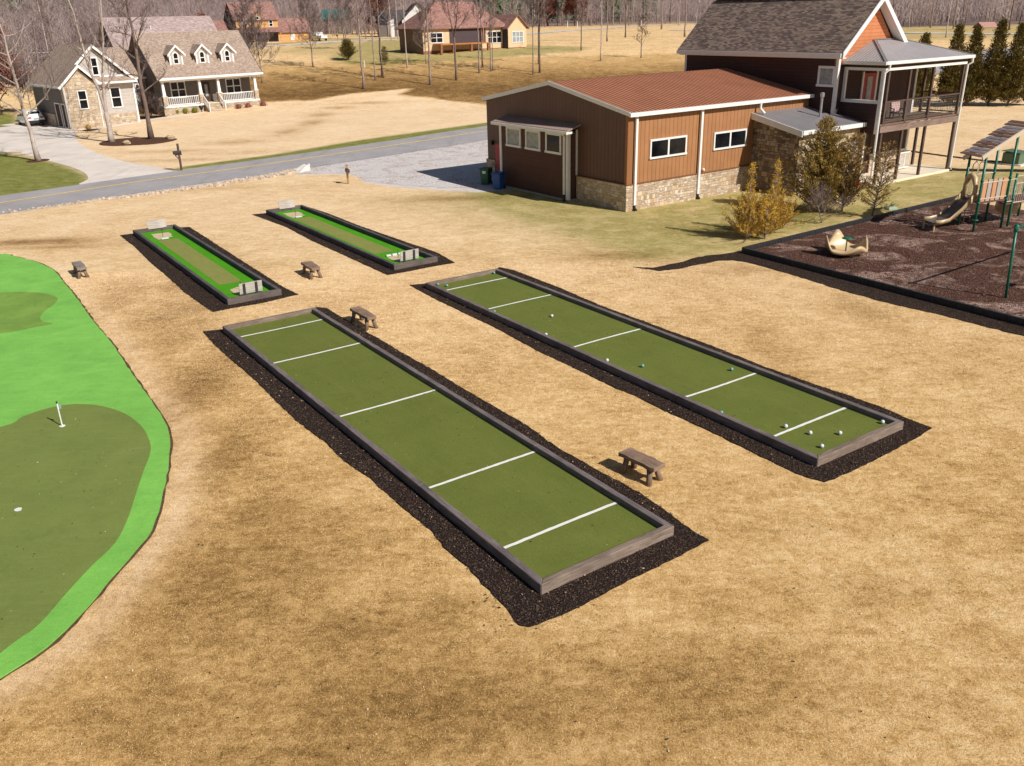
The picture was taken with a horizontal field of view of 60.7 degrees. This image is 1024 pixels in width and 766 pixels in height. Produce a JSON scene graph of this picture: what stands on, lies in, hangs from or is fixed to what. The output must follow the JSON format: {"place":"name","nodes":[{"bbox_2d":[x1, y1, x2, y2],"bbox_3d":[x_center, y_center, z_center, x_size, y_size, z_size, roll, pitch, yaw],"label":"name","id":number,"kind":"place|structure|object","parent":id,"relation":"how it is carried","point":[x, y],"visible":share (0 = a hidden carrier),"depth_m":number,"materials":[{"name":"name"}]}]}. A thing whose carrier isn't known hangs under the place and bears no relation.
{"place":"outdoors","nodes":[
{"label":"outdoors","id":0,"kind":"place"},
{"bbox_2d":[0,123,171,183],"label":"driveway","id":1,"kind":"structure","parent":0,"point":[60,145],"depth_m":75.65,"materials":[{"name":"concrete"}]},
{"bbox_2d":[17,109,44,125],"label":"parked car","id":2,"kind":"object","parent":1,"relation":"on","point":[35,116],"visible":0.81,"depth_m":95.88,"materials":[{"name":"white paint"}]},
{"bbox_2d":[12,24,686,53],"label":"street","id":3,"kind":"structure","parent":0,"point":[399,39],"depth_m":195.69,"materials":[{"name":"grey asphalt"}]},
{"bbox_2d":[0,0,1023,765],"bbox_3d":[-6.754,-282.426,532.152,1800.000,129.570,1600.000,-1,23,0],"label":"ground","id":4,"kind":"structure","parent":0,"point":[326,102],"depth_m":19.37,"materials":[{"name":"brown plant"}]},
{"bbox_2d":[0,22,33,114],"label":"oak tree","id":5,"kind":"object","parent":4,"relation":"on","point":[8,75],"visible":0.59,"depth_m":105.58,"materials":[{"name":"brown plant"}]},
{"bbox_2d":[11,56,33,108],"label":"bare tree","id":6,"kind":"object","parent":4,"relation":"on","point":[25,78],"visible":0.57,"depth_m":105.74,"materials":[{"name":"grey plant"}]},
{"bbox_2d":[25,0,53,55],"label":"bare tree","id":7,"kind":"object","parent":4,"relation":"on","point":[42,16],"visible":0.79,"depth_m":113.94,"materials":[{"name":"grey plant"}]},
{"bbox_2d":[0,0,82,160],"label":"bare tree","id":8,"kind":"object","parent":4,"relation":"on","point":[36,154],"visible":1,"depth_m":68.33,"materials":[{"name":"brown plant"}]},
{"bbox_2d":[30,0,130,141],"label":"bare tree","id":9,"kind":"object","parent":4,"relation":"on","point":[102,95],"visible":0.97,"depth_m":78.43,"materials":[{"name":"grey plant"}]},
{"bbox_2d":[71,261,89,278],"bbox_3d":[-18.782,-4.896,38.033,0.524,0.541,1.360,-15,27,-30],"label":"rustic bench","id":10,"kind":"object","parent":4,"relation":"on","point":[78,266],"visible":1,"depth_m":37.69,"materials":[{"name":"grey wood"}]},
{"bbox_2d":[0,254,172,679],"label":"putting green","id":11,"kind":"object","parent":4,"relation":"on","point":[59,346],"visible":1,"depth_m":21.69,"materials":[{"name":"plant"}]},
{"bbox_2d":[0,0,205,82],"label":"bare woods","id":12,"kind":"object","parent":4,"relation":"on","point":[58,16],"visible":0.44,"depth_m":161.60,"materials":[{"name":"brown plant"}]},
{"bbox_2d":[109,0,130,45],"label":"bare tree","id":13,"kind":"object","parent":4,"relation":"on","point":[119,14],"visible":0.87,"depth_m":120.41,"materials":[{"name":"grey plant"}]},
{"bbox_2d":[0,174,267,214],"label":"gravel verge","id":14,"kind":"structure","parent":4,"relation":"on","point":[141,192],"depth_m":57.43,"materials":[{"name":"beige gravel"}]},
{"bbox_2d":[103,0,168,138],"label":"bare tree","id":15,"kind":"object","parent":4,"relation":"on","point":[150,134],"visible":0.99,"depth_m":80.29,"materials":[{"name":"brown plant"}]},
{"bbox_2d":[99,137,176,145],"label":"mulch bed","id":16,"kind":"object","parent":4,"relation":"on","point":[142,141],"visible":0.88,"depth_m":80.99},
{"bbox_2d":[78,114,204,130],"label":"front walk","id":17,"kind":"structure","parent":4,"relation":"on","point":[123,124],"depth_m":97.28,"materials":[{"name":"concrete"}]},
{"bbox_2d":[25,30,262,128],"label":"cottage house","id":18,"kind":"structure","parent":4,"relation":"on","point":[211,71],"depth_m":103.57,"materials":[{"name":"beige stone"}]},
{"bbox_2d":[54,102,64,127],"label":"garage door","id":19,"kind":"structure","parent":18,"relation":"in","point":[57,106],"depth_m":93.85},
{"bbox_2d":[77,90,89,109],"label":"window","id":20,"kind":"structure","parent":18,"relation":"in","point":[82,96],"depth_m":92.44,"materials":[{"name":"black glass"}]},
{"bbox_2d":[90,57,100,75],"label":"window","id":21,"kind":"structure","parent":18,"relation":"in","point":[95,68],"depth_m":93.26,"materials":[{"name":"clear glass"}]},
{"bbox_2d":[109,86,123,107],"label":"window","id":22,"kind":"structure","parent":18,"relation":"in","point":[115,93],"depth_m":95.49,"materials":[{"name":"black glass"}]},
{"bbox_2d":[169,81,186,98],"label":"window","id":23,"kind":"structure","parent":18,"relation":"in","point":[178,89],"depth_m":105.67,"materials":[{"name":"clear glass"}]},
{"bbox_2d":[201,81,211,101],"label":"front door","id":24,"kind":"structure","parent":18,"relation":"in","point":[205,85],"depth_m":108.05,"materials":[{"name":"brown glass"}]},
{"bbox_2d":[225,78,241,93],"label":"window","id":25,"kind":"structure","parent":18,"relation":"in","point":[232,84],"depth_m":110.21,"materials":[{"name":"clear glass"}]},
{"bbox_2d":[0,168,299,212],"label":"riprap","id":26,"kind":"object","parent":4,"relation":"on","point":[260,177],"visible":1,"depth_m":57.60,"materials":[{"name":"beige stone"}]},
{"bbox_2d":[98,16,216,47],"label":"grey roofed house","id":27,"kind":"structure","parent":4,"relation":"on","point":[179,23],"depth_m":133.57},
{"bbox_2d":[133,218,281,304],"bbox_3d":[-14.353,-5.833,39.819,2.157,0.690,15.304,-16,27,-31],"label":"pitching court","id":28,"kind":"object","parent":4,"relation":"on","point":[227,280],"visible":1,"depth_m":38.87,"materials":[{"name":"carpet"}]},
{"bbox_2d":[120,227,298,311],"bbox_3d":[-14.367,-5.514,39.824,3.604,0.050,16.109,-16,27,-31],"label":"mulch bed","id":29,"kind":"object","parent":4,"relation":"on","point":[184,281],"visible":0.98,"depth_m":37.22,"materials":[{"name":"black wood"}]},
{"bbox_2d":[220,0,267,80],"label":"bare tree","id":30,"kind":"object","parent":4,"relation":"on","point":[238,15],"visible":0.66,"depth_m":123.86,"materials":[{"name":"grey plant"}]},
{"bbox_2d":[225,0,272,49],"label":"bare tree","id":31,"kind":"object","parent":4,"relation":"on","point":[233,27],"visible":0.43,"depth_m":129.29,"materials":[{"name":"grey plant"}]},
{"bbox_2d":[240,0,279,82],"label":"bare tree","id":32,"kind":"object","parent":4,"relation":"on","point":[264,42],"visible":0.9,"depth_m":123.04,"materials":[{"name":"grey plant"}]},
{"bbox_2d":[212,2,310,42],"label":"ochre house","id":33,"kind":"structure","parent":4,"relation":"on","point":[280,26],"depth_m":193.08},
{"bbox_2d":[168,0,431,35],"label":"bare woods","id":34,"kind":"object","parent":4,"relation":"on","point":[320,21],"visible":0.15,"depth_m":231.65,"materials":[{"name":"brown plant"}]},
{"bbox_2d":[284,0,325,66],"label":"bare tree","id":35,"kind":"object","parent":4,"relation":"on","point":[314,12],"visible":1,"depth_m":133.68,"materials":[{"name":"grey plant"}]},
{"bbox_2d":[301,261,322,279],"bbox_3d":[-8.516,-4.766,37.138,0.604,0.541,1.280,-14,26,-27],"label":"rustic bench","id":36,"kind":"object","parent":4,"relation":"on","point":[311,266],"visible":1,"depth_m":36.84,"materials":[{"name":"brown wood"}]},
{"bbox_2d":[1,0,658,29],"bbox_3d":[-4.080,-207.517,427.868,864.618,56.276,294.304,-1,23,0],"label":"pine woods","id":37,"kind":"object","parent":4,"relation":"on","point":[498,3],"visible":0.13,"depth_m":319.97,"materials":[{"name":"brown plant"}]},
{"bbox_2d":[320,9,352,33],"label":"barn","id":38,"kind":"structure","parent":4,"relation":"on","point":[327,27],"depth_m":242.04,"materials":[{"name":"beige"}]},
{"bbox_2d":[321,0,361,38],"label":"bare tree","id":39,"kind":"object","parent":4,"relation":"on","point":[346,12],"visible":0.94,"depth_m":160.19,"materials":[{"name":"grey plant"}]},
{"bbox_2d":[336,38,357,59],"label":"evergreen bush","id":40,"kind":"object","parent":4,"relation":"on","point":[346,48],"visible":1,"depth_m":141.11,"materials":[{"name":"green plant"}]},
{"bbox_2d":[266,199,437,269],"bbox_3d":[-8.588,-7.712,43.971,2.175,0.690,15.340,-16,27,-31],"label":"pitching court","id":41,"kind":"object","parent":4,"relation":"on","point":[370,245],"visible":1,"depth_m":43.11,"materials":[{"name":"carpet"}]},
{"bbox_2d":[252,207,454,274],"bbox_3d":[-8.464,-7.441,44.080,3.599,0.050,16.340,-16,27,-32],"label":"mulch bed","id":42,"kind":"object","parent":4,"relation":"on","point":[365,260],"visible":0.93,"depth_m":40.92,"materials":[{"name":"black wood"}]},
{"bbox_2d":[344,0,373,88],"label":"bare tree","id":43,"kind":"object","parent":4,"relation":"on","point":[363,79],"visible":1,"depth_m":117.07,"materials":[{"name":"grey plant"}]},
{"bbox_2d":[350,306,377,330],"bbox_3d":[-5.256,-2.264,30.987,0.544,0.541,1.420,-16,27,-31],"label":"rustic bench","id":44,"kind":"object","parent":4,"relation":"on","point":[365,314],"visible":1,"depth_m":30.70,"materials":[{"name":"brown wood"}]},
{"bbox_2d":[360,0,380,80],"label":"bare tree","id":45,"kind":"object","parent":4,"relation":"on","point":[371,31],"visible":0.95,"depth_m":122.54,"materials":[{"name":"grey plant"}]},
{"bbox_2d":[365,0,391,27],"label":"oak tree","id":46,"kind":"object","parent":4,"relation":"on","point":[374,10],"visible":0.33,"depth_m":230.01,"materials":[{"name":"brown plant"}]},
{"bbox_2d":[368,0,392,77],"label":"bare tree","id":47,"kind":"object","parent":4,"relation":"on","point":[382,72],"visible":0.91,"depth_m":124.86,"materials":[{"name":"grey plant"}]},
{"bbox_2d":[374,0,402,36],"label":"bare tree","id":48,"kind":"object","parent":4,"relation":"on","point":[384,13],"visible":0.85,"depth_m":206.01,"materials":[{"name":"grey plant"}]},
{"bbox_2d":[295,139,492,187],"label":"gravel lot","id":49,"kind":"structure","parent":4,"relation":"on","point":[457,166],"depth_m":63.67,"materials":[{"name":"grey gravel"}]},
{"bbox_2d":[479,167,492,183],"bbox_3d":[-1.655,-13.361,56.442,0.640,1.055,0.810,9,25,23],"label":"wheelie bin","id":50,"kind":"object","parent":49,"relation":"on","point":[485,175],"visible":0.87,"depth_m":56.19,"materials":[{"name":"green plastic"}]},
{"bbox_2d":[375,3,430,36],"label":"white house","id":51,"kind":"structure","parent":4,"relation":"on","point":[384,25],"depth_m":207.82,"materials":[{"name":"white"}]},
{"bbox_2d":[411,0,437,63],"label":"bare tree","id":52,"kind":"object","parent":4,"relation":"on","point":[424,35],"visible":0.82,"depth_m":134.56,"materials":[{"name":"grey plant"}]},
{"bbox_2d":[414,0,436,84],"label":"bare tree","id":53,"kind":"object","parent":4,"relation":"on","point":[426,13],"visible":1,"depth_m":119.03,"materials":[{"name":"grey plant"}]},
{"bbox_2d":[222,307,673,593],"bbox_3d":[-3.387,0.611,24.344,3.419,0.295,18.755,-16,27,-31],"label":"bocce court","id":54,"kind":"object","parent":4,"relation":"on","point":[329,369],"visible":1,"depth_m":21.30,"materials":[{"name":"green carpet"}]},
{"bbox_2d":[440,0,470,80],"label":"bare tree","id":55,"kind":"object","parent":4,"relation":"on","point":[456,14],"visible":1,"depth_m":120.97,"materials":[{"name":"brown plant"}]},
{"bbox_2d":[203,307,708,626],"bbox_3d":[-3.399,0.714,24.350,4.875,0.050,20.107,-16,27,-31],"label":"mulch bed","id":56,"kind":"object","parent":4,"relation":"on","point":[678,541],"visible":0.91,"depth_m":18.98,"materials":[{"name":"black wood"}]},
{"bbox_2d":[394,1,529,54],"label":"tan house","id":57,"kind":"structure","parent":4,"relation":"on","point":[512,28],"depth_m":149.58,"materials":[{"name":"paint"}]},
{"bbox_2d":[487,31,501,42],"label":"window","id":58,"kind":"structure","parent":57,"relation":"in","point":[497,38],"depth_m":153.02,"materials":[{"name":"clear glass"}]},
{"bbox_2d":[512,31,523,42],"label":"window","id":59,"kind":"structure","parent":57,"relation":"in","point":[517,36],"depth_m":153.77,"materials":[{"name":"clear glass"}]},
{"bbox_2d":[1,0,923,24],"bbox_3d":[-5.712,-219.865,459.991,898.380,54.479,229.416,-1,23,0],"label":"bare woods","id":60,"kind":"object","parent":4,"relation":"on","point":[180,1],"visible":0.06,"depth_m":403.96,"materials":[{"name":"brown plant"}]},
{"bbox_2d":[466,0,487,72],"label":"bare tree","id":61,"kind":"object","parent":4,"relation":"on","point":[477,14],"visible":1,"depth_m":126.08,"materials":[{"name":"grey plant"}]},
{"bbox_2d":[481,0,497,70],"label":"bare tree","id":62,"kind":"object","parent":4,"relation":"on","point":[489,15],"visible":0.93,"depth_m":126.86,"materials":[{"name":"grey plant"}]},
{"bbox_2d":[491,171,505,188],"bbox_3d":[-0.836,-12.665,54.735,0.640,1.055,0.810,11,26,27],"label":"wheelie bin","id":63,"kind":"object","parent":4,"relation":"on","point":[498,178],"visible":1,"depth_m":54.49,"materials":[{"name":"blue plastic"}]},
{"bbox_2d":[1,0,1023,36],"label":"bare woods","id":64,"kind":"object","parent":4,"relation":"on","point":[671,8],"visible":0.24,"depth_m":285.25,"materials":[{"name":"brown plant"}]},
{"bbox_2d":[3,265,1021,753],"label":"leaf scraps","id":65,"kind":"object","parent":4,"relation":"on","point":[667,461],"visible":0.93,"depth_m":18.17,"materials":[{"name":"brown plant"}]},
{"bbox_2d":[524,0,542,74],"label":"bare tree","id":66,"kind":"object","parent":4,"relation":"on","point":[541,8],"visible":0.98,"depth_m":124.04,"materials":[{"name":"brown plant"}]},
{"bbox_2d":[524,0,550,72],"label":"bare tree","id":67,"kind":"object","parent":4,"relation":"on","point":[541,19],"visible":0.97,"depth_m":124.95,"materials":[{"name":"brown plant"}]},
{"bbox_2d":[536,0,558,25],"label":"oak tree","id":68,"kind":"object","parent":4,"relation":"on","point":[551,8],"visible":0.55,"depth_m":270.44,"materials":[{"name":"brown plant"}]},
{"bbox_2d":[557,0,587,25],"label":"oak tree","id":69,"kind":"object","parent":4,"relation":"on","point":[570,5],"visible":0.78,"depth_m":268.13,"materials":[{"name":"brown plant"}]},
{"bbox_2d":[618,447,664,486],"bbox_3d":[3.018,1.979,20.400,0.544,0.541,1.100,-19,28,-35],"label":"rustic bench","id":70,"kind":"object","parent":4,"relation":"on","point":[649,464],"visible":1,"depth_m":20.23,"materials":[{"name":"brown wood"}]},
{"bbox_2d":[482,68,814,211],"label":"metal hall","id":71,"kind":"structure","parent":4,"relation":"on","point":[627,143],"depth_m":50.18,"materials":[{"name":"brown metal"}]},
{"bbox_2d":[505,126,521,147],"bbox_3d":[0.077,-15.038,53.468,0.090,1.170,1.580,-17,27,-32],"label":"window","id":72,"kind":"structure","parent":71,"relation":"in","point":[513,135],"depth_m":53.46,"materials":[{"name":"grey glass"}]},
{"bbox_2d":[525,129,540,151],"bbox_3d":[1.222,-14.441,51.980,0.090,1.170,1.520,-17,27,-32],"label":"window","id":73,"kind":"structure","parent":71,"relation":"in","point":[532,137],"depth_m":51.97,"materials":[{"name":"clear glass"}]},
{"bbox_2d":[545,132,561,154],"bbox_3d":[2.375,-13.840,50.482,0.090,1.170,1.530,-17,27,-32],"label":"window","id":74,"kind":"structure","parent":71,"relation":"in","point":[553,141],"depth_m":50.48,"materials":[{"name":"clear glass"}]},
{"bbox_2d":[649,135,686,158],"bbox_3d":[8.642,-13.009,48.209,2.860,1.040,0.090,-17,27,-32],"label":"window","id":75,"kind":"structure","parent":71,"relation":"in","point":[677,145],"depth_m":48.19,"materials":[{"name":"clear glass"}]},
{"bbox_2d":[712,128,746,150],"bbox_3d":[12.705,-14.175,50.859,2.830,1.000,0.090,-17,27,-32],"label":"window","id":76,"kind":"structure","parent":71,"relation":"in","point":[731,138],"depth_m":50.85,"materials":[{"name":"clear glass"}]},
{"bbox_2d":[426,269,903,466],"bbox_3d":[3.278,-1.384,28.718,3.414,0.295,18.864,-16,27,-31],"label":"bocce court","id":77,"kind":"object","parent":4,"relation":"on","point":[757,403],"visible":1,"depth_m":26.07,"materials":[{"name":"green carpet"}]},
{"bbox_2d":[410,267,931,481],"bbox_3d":[3.297,-1.344,28.874,4.882,0.050,20.261,-16,27,-31],"label":"mulch bed","id":78,"kind":"object","parent":4,"relation":"on","point":[795,464],"visible":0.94,"depth_m":23.66,"materials":[{"name":"black wood"}]},
{"bbox_2d":[721,162,774,238],"bbox_3d":[11.015,-8.400,40.679,2.551,3.742,2.919,5,23,14],"label":"juniper","id":79,"kind":"object","parent":4,"relation":"on","point":[747,223],"visible":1,"depth_m":40.80,"materials":[{"name":"yellow plant"}]},
{"bbox_2d":[757,200,785,238],"bbox_3d":[12.031,-7.683,41.127,1.376,2.031,1.739,-12,25,-24],"label":"juniper","id":80,"kind":"object","parent":4,"relation":"on","point":[769,221],"visible":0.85,"depth_m":40.86,"materials":[{"name":"yellow plant"}]},
{"bbox_2d":[759,158,805,230],"bbox_3d":[12.636,-8.868,41.743,2.505,3.711,2.576,-7,23,-14],"label":"juniper","id":81,"kind":"object","parent":4,"relation":"on","point":[782,208],"visible":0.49,"depth_m":41.59,"materials":[{"name":"yellow plant"}]},
{"bbox_2d":[784,114,865,211],"bbox_3d":[16.100,-11.421,45.773,3.978,5.148,3.747,-17,28,-33],"label":"cedar tree","id":82,"kind":"object","parent":4,"relation":"on","point":[817,166],"visible":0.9,"depth_m":45.34,"materials":[{"name":"green plant"}]},
{"bbox_2d":[676,0,975,196],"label":"two storey house","id":83,"kind":"structure","parent":4,"relation":"on","point":[853,66],"depth_m":53.46,"materials":[{"name":"brown"}]},
{"bbox_2d":[816,66,835,86],"bbox_3d":[18.876,-18.429,52.555,0.090,1.180,1.250,-17,27,-32],"label":"window","id":84,"kind":"structure","parent":83,"relation":"in","point":[826,74],"depth_m":52.57,"materials":[{"name":"clear glass"}]},
{"bbox_2d":[862,72,876,99],"bbox_3d":[22.063,-17.808,54.217,1.250,2.670,0.093,-17,27,-32],"label":"door","id":85,"kind":"structure","parent":83,"relation":"in","point":[870,78],"depth_m":53.96,"materials":[{"name":"red paint"}]},
{"bbox_2d":[634,252,1023,335],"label":"mulch bed","id":86,"kind":"object","parent":4,"relation":"on","point":[873,293],"visible":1,"depth_m":33.55,"materials":[{"name":"black wood"}]},
{"bbox_2d":[805,178,855,222],"bbox_3d":[15.965,-9.253,44.035,2.753,2.330,3.088,-1,23,0],"label":"bare shrub","id":87,"kind":"object","parent":4,"relation":"on","point":[820,198],"visible":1,"depth_m":43.80,"materials":[{"name":"grey plant"}]},
{"bbox_2d":[819,131,873,211],"bbox_3d":[17.551,-11.028,45.878,2.568,4.287,2.463,19,30,40],"label":"cedar tree","id":88,"kind":"object","parent":4,"relation":"on","point":[856,143],"visible":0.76,"depth_m":45.41,"materials":[{"name":"green plant"}]},
{"bbox_2d":[744,195,956,249],"bbox_3d":[17.544,-8.099,43.876,17.864,0.325,0.150,-17,27,-32],"label":"playground border","id":89,"kind":"object","parent":4,"relation":"on","point":[832,227],"visible":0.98,"depth_m":43.08,"materials":[{"name":"black plastic"}]},
{"bbox_2d":[858,141,900,215],"bbox_3d":[18.672,-10.320,44.574,2.052,3.948,2.058,-1,23,0],"label":"cedar tree","id":90,"kind":"object","parent":4,"relation":"on","point":[877,187],"visible":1,"depth_m":44.38,"materials":[{"name":"brown plant"}]},
{"bbox_2d":[742,247,1023,325],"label":"playground border","id":91,"kind":"object","parent":4,"relation":"on","point":[1006,317],"visible":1,"depth_m":33.18,"materials":[{"name":"black plastic"}]},
{"bbox_2d":[754,201,1023,317],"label":"playground mulch","id":92,"kind":"object","parent":4,"relation":"on","point":[956,271],"visible":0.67,"depth_m":37.98,"materials":[{"name":"wood"}]},
{"bbox_2d":[824,229,867,257],"bbox_3d":[14.575,-6.048,38.122,1.847,0.945,1.835,-1,23,0],"label":"playground spinner","id":93,"kind":"object","parent":92,"relation":"on","point":[838,244],"visible":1,"depth_m":38.23,"materials":[{"name":"beige plastic"}]},
{"bbox_2d":[922,120,1023,231],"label":"play tower","id":94,"kind":"structure","parent":92,"relation":"on","point":[1007,204],"depth_m":41.51,"materials":[{"name":"plastic"}]},
{"bbox_2d":[1004,224,1023,297],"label":"swing set","id":95,"kind":"object","parent":92,"relation":"on","point":[1016,228],"visible":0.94,"depth_m":31.55,"materials":[{"name":"metal"}]},
{"bbox_2d":[914,32,938,106],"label":"arborvitae","id":96,"kind":"object","parent":4,"relation":"on","point":[926,37],"visible":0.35,"depth_m":92.86,"materials":[{"name":"green plant"}]},
{"bbox_2d":[932,22,969,105],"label":"arborvitae","id":97,"kind":"object","parent":4,"relation":"on","point":[948,80],"visible":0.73,"depth_m":92.44,"materials":[{"name":"green plant"}]},
{"bbox_2d":[889,0,1023,27],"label":"bare woods","id":98,"kind":"object","parent":4,"relation":"on","point":[939,10],"visible":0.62,"depth_m":202.93,"materials":[{"name":"brown plant"}]},
{"bbox_2d":[955,24,987,105],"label":"arborvitae","id":99,"kind":"object","parent":4,"relation":"on","point":[974,73],"visible":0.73,"depth_m":92.17,"materials":[{"name":"green plant"}]},
{"bbox_2d":[976,16,1011,105],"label":"arborvitae","id":100,"kind":"object","parent":4,"relation":"on","point":[995,58],"visible":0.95,"depth_m":91.80,"materials":[{"name":"green plant"}]},
{"bbox_2d":[995,22,1023,105],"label":"arborvitae","id":101,"kind":"object","parent":4,"relation":"on","point":[1016,74],"visible":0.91,"depth_m":91.37,"materials":[{"name":"green plant"}]},
{"bbox_2d":[997,148,1023,166],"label":"utility box","id":102,"kind":"object","parent":4,"relation":"on","point":[1007,157],"visible":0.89,"depth_m":58.87,"materials":[{"name":"metal"}]},
{"bbox_2d":[0,46,1023,213],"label":"road","id":103,"kind":"structure","parent":0,"point":[186,179],"depth_m":63.87,"materials":[{"name":"grey asphalt"}]},
{"bbox_2d":[0,130,486,202],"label":"road line","id":104,"kind":"object","parent":103,"relation":"on","point":[227,169],"visible":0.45,"depth_m":64.17,"materials":[{"name":"yellow paint"}]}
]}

